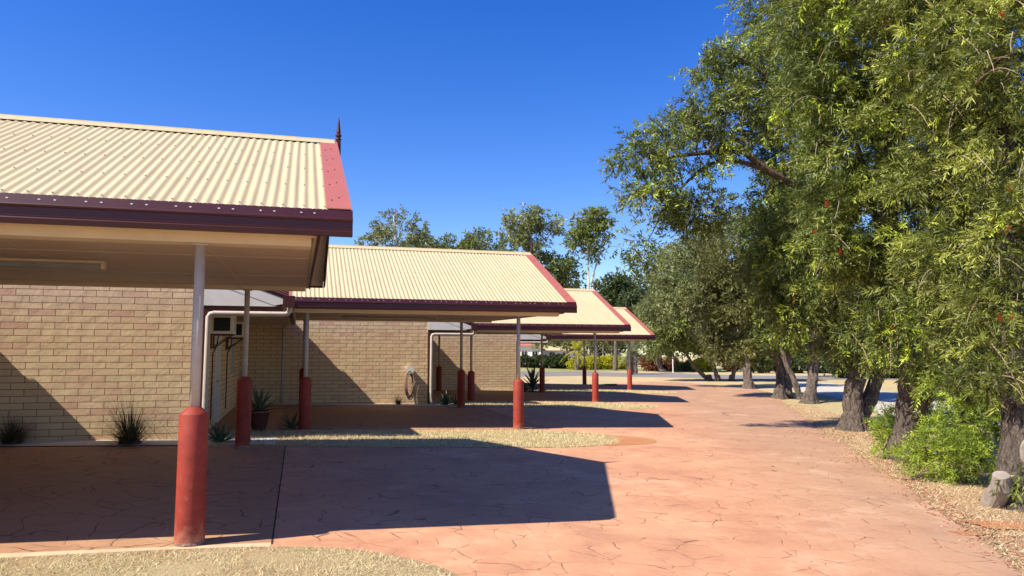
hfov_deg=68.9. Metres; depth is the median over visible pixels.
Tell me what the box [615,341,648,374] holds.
tree
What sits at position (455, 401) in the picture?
agave
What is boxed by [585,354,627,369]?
hedge
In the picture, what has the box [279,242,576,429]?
carport
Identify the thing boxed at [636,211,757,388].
bottlebrush tree
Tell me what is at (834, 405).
ground
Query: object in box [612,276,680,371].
dark tree
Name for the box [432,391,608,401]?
slab
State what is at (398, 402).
tussock grass
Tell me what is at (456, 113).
sky
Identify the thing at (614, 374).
road
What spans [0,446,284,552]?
slab
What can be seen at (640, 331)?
carport
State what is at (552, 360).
hedge
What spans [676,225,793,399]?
bottlebrush tree
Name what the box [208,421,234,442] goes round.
agave
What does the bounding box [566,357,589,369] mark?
shrub
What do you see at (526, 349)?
house
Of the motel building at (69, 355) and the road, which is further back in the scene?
the road
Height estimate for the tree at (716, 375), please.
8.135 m
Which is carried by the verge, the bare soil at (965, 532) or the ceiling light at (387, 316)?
the bare soil at (965, 532)
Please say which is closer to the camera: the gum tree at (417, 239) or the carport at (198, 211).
the carport at (198, 211)
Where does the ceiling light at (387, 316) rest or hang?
attached to the carport at (460, 286)
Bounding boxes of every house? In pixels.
[520,344,540,355]
[543,346,583,357]
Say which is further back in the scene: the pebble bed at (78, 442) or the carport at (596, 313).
the carport at (596, 313)
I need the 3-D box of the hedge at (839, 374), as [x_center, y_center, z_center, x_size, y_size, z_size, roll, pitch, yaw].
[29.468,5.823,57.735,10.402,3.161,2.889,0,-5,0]
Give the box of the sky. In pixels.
[0,0,1023,355]
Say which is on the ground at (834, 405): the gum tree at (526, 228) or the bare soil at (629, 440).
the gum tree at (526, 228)
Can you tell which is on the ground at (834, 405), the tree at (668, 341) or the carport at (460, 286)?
the tree at (668, 341)
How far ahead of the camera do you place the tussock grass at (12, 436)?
11.81 m
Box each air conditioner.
[210,316,236,419]
[225,322,243,408]
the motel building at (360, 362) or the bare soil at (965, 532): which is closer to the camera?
the bare soil at (965, 532)
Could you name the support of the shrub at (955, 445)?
on the verge
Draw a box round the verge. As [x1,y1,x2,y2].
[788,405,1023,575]
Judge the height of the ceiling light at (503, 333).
0.097 m
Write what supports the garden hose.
hanging from the motel building at (360, 362)
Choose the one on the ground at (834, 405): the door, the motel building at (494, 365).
the motel building at (494, 365)
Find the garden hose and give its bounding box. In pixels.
[404,366,414,403]
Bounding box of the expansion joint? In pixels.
[271,446,285,543]
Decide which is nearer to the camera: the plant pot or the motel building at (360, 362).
the plant pot
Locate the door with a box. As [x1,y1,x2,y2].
[213,336,221,424]
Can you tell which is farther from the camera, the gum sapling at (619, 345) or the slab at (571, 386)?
the gum sapling at (619, 345)
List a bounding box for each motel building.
[0,285,295,439]
[239,291,477,403]
[432,334,550,389]
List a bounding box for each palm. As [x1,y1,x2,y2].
[560,341,597,369]
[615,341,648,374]
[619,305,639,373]
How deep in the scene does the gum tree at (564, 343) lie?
111.48 m
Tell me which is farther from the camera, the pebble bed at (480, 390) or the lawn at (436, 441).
the pebble bed at (480, 390)
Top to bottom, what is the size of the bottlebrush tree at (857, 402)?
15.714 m
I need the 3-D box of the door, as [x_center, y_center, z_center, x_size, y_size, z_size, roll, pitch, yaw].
[-6.296,1.913,15.828,0.126,2.150,0.900,1,-5,-16]
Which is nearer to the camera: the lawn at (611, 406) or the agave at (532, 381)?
the lawn at (611, 406)
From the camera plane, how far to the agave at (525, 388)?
32.47 m
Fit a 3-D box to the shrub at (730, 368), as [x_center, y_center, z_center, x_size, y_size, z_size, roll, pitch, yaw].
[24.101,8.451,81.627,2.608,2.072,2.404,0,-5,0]
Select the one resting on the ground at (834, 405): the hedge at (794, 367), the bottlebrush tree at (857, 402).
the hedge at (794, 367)
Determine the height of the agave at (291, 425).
0.380 m
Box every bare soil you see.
[595,434,656,445]
[948,531,985,534]
[964,521,1023,529]
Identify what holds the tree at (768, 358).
on the ground at (834, 405)
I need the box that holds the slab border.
[0,542,270,557]
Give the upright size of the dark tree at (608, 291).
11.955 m
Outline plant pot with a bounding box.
[251,410,270,431]
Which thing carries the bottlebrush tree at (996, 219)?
on the verge
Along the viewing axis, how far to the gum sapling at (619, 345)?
115.42 m
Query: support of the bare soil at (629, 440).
on the driveway
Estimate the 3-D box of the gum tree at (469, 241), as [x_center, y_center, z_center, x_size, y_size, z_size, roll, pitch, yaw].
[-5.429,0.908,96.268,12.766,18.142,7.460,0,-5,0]
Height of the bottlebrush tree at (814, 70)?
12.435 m
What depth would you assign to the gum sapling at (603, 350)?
111.48 m
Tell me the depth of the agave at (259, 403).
14.61 m
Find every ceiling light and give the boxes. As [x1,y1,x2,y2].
[0,258,106,269]
[339,314,436,318]
[475,332,535,333]
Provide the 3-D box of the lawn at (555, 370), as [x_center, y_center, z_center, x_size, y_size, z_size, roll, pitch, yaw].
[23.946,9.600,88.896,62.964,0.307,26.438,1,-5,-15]
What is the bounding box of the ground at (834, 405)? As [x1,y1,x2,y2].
[520,356,1000,466]
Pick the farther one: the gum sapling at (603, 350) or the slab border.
the gum sapling at (603, 350)
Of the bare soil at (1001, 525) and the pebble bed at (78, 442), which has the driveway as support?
the pebble bed at (78, 442)
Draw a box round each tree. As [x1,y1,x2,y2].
[353,205,442,248]
[427,225,518,251]
[495,203,567,263]
[531,341,597,357]
[538,248,587,288]
[545,341,652,361]
[559,205,624,355]
[589,266,640,369]
[597,0,888,431]
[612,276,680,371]
[628,234,698,369]
[631,289,713,380]
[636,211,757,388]
[670,268,736,380]
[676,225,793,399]
[723,284,793,380]
[729,128,877,403]
[751,0,1023,462]
[792,284,915,375]
[847,0,1023,511]
[874,227,1000,369]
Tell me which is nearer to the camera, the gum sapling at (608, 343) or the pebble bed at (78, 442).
the pebble bed at (78, 442)
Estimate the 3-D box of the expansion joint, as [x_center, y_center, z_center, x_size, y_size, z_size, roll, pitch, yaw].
[-2.909,2.401,9.393,0.012,0.059,6.500,1,-5,-16]
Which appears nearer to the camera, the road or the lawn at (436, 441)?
the lawn at (436, 441)
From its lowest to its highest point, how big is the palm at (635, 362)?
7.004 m
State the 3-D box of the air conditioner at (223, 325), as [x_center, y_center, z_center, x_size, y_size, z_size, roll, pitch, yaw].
[-5.712,1.568,14.721,0.432,2.040,0.640,1,-5,-16]
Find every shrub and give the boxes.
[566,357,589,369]
[638,355,666,370]
[662,356,679,370]
[674,359,694,371]
[690,357,712,371]
[721,360,740,371]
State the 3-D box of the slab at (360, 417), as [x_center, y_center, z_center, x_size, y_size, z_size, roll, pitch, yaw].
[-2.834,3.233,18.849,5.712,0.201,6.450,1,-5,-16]
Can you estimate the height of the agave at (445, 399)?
0.480 m
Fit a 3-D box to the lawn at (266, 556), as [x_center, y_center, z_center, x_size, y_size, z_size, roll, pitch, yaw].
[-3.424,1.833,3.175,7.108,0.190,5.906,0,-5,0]
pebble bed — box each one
[0,436,276,445]
[252,403,468,405]
[432,389,548,391]
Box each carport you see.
[0,114,352,546]
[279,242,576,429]
[436,284,630,401]
[545,303,654,389]
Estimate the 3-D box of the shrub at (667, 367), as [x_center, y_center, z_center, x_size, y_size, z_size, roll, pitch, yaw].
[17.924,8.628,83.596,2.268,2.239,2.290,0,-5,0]
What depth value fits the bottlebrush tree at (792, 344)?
28.98 m
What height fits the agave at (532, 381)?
1.261 m
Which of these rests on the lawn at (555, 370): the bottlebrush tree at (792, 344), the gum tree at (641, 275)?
the gum tree at (641, 275)
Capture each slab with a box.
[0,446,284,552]
[278,406,545,429]
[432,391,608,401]
[525,383,635,389]
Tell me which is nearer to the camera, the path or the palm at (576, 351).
the path
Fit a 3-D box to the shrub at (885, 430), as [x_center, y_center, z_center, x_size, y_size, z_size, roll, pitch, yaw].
[7.112,2.615,13.638,1.695,1.359,1.971,0,-5,0]
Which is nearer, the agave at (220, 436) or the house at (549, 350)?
the agave at (220, 436)
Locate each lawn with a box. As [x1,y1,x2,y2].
[0,548,447,575]
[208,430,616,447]
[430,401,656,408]
[520,368,799,371]
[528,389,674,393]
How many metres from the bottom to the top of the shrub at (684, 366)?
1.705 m
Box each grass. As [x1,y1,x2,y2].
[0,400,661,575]
[0,404,53,444]
[71,376,178,445]
[389,392,403,404]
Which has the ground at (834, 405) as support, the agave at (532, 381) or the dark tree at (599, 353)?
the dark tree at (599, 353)
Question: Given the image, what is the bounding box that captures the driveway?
[0,382,1022,575]
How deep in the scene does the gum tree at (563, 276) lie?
135.12 m
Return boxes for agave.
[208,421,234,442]
[251,384,284,410]
[280,411,298,428]
[433,391,454,404]
[451,395,456,404]
[522,366,546,391]
[524,382,530,391]
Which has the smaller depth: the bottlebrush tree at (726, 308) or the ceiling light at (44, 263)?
the ceiling light at (44, 263)
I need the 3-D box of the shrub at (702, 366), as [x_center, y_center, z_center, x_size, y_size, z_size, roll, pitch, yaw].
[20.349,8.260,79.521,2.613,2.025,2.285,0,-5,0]
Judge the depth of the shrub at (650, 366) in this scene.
83.03 m
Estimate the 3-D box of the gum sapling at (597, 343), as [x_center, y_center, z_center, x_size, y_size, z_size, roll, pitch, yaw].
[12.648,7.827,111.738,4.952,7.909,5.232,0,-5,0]
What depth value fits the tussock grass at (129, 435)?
12.09 m
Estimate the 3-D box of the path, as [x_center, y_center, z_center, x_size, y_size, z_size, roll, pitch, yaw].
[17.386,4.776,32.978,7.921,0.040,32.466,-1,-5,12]
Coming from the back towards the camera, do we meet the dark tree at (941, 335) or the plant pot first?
the dark tree at (941, 335)
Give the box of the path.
[798,382,1000,427]
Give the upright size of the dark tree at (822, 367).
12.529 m
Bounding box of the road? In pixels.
[520,372,898,379]
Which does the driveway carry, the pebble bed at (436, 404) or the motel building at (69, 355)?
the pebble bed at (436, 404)
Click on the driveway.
(702, 486)
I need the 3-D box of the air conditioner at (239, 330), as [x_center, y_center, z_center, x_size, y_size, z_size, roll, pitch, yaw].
[-6.560,1.834,17.691,0.432,2.040,0.640,1,-5,-16]
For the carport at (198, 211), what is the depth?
7.09 m
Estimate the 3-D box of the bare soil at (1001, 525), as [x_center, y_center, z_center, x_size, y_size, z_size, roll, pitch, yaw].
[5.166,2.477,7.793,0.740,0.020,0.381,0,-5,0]
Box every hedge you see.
[520,354,548,367]
[543,353,571,368]
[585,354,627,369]
[740,349,828,372]
[826,350,934,377]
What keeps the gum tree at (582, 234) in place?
on the ground at (834, 405)
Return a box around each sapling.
[585,341,610,354]
[598,341,613,355]
[599,341,618,355]
[612,341,630,356]
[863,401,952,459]
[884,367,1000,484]

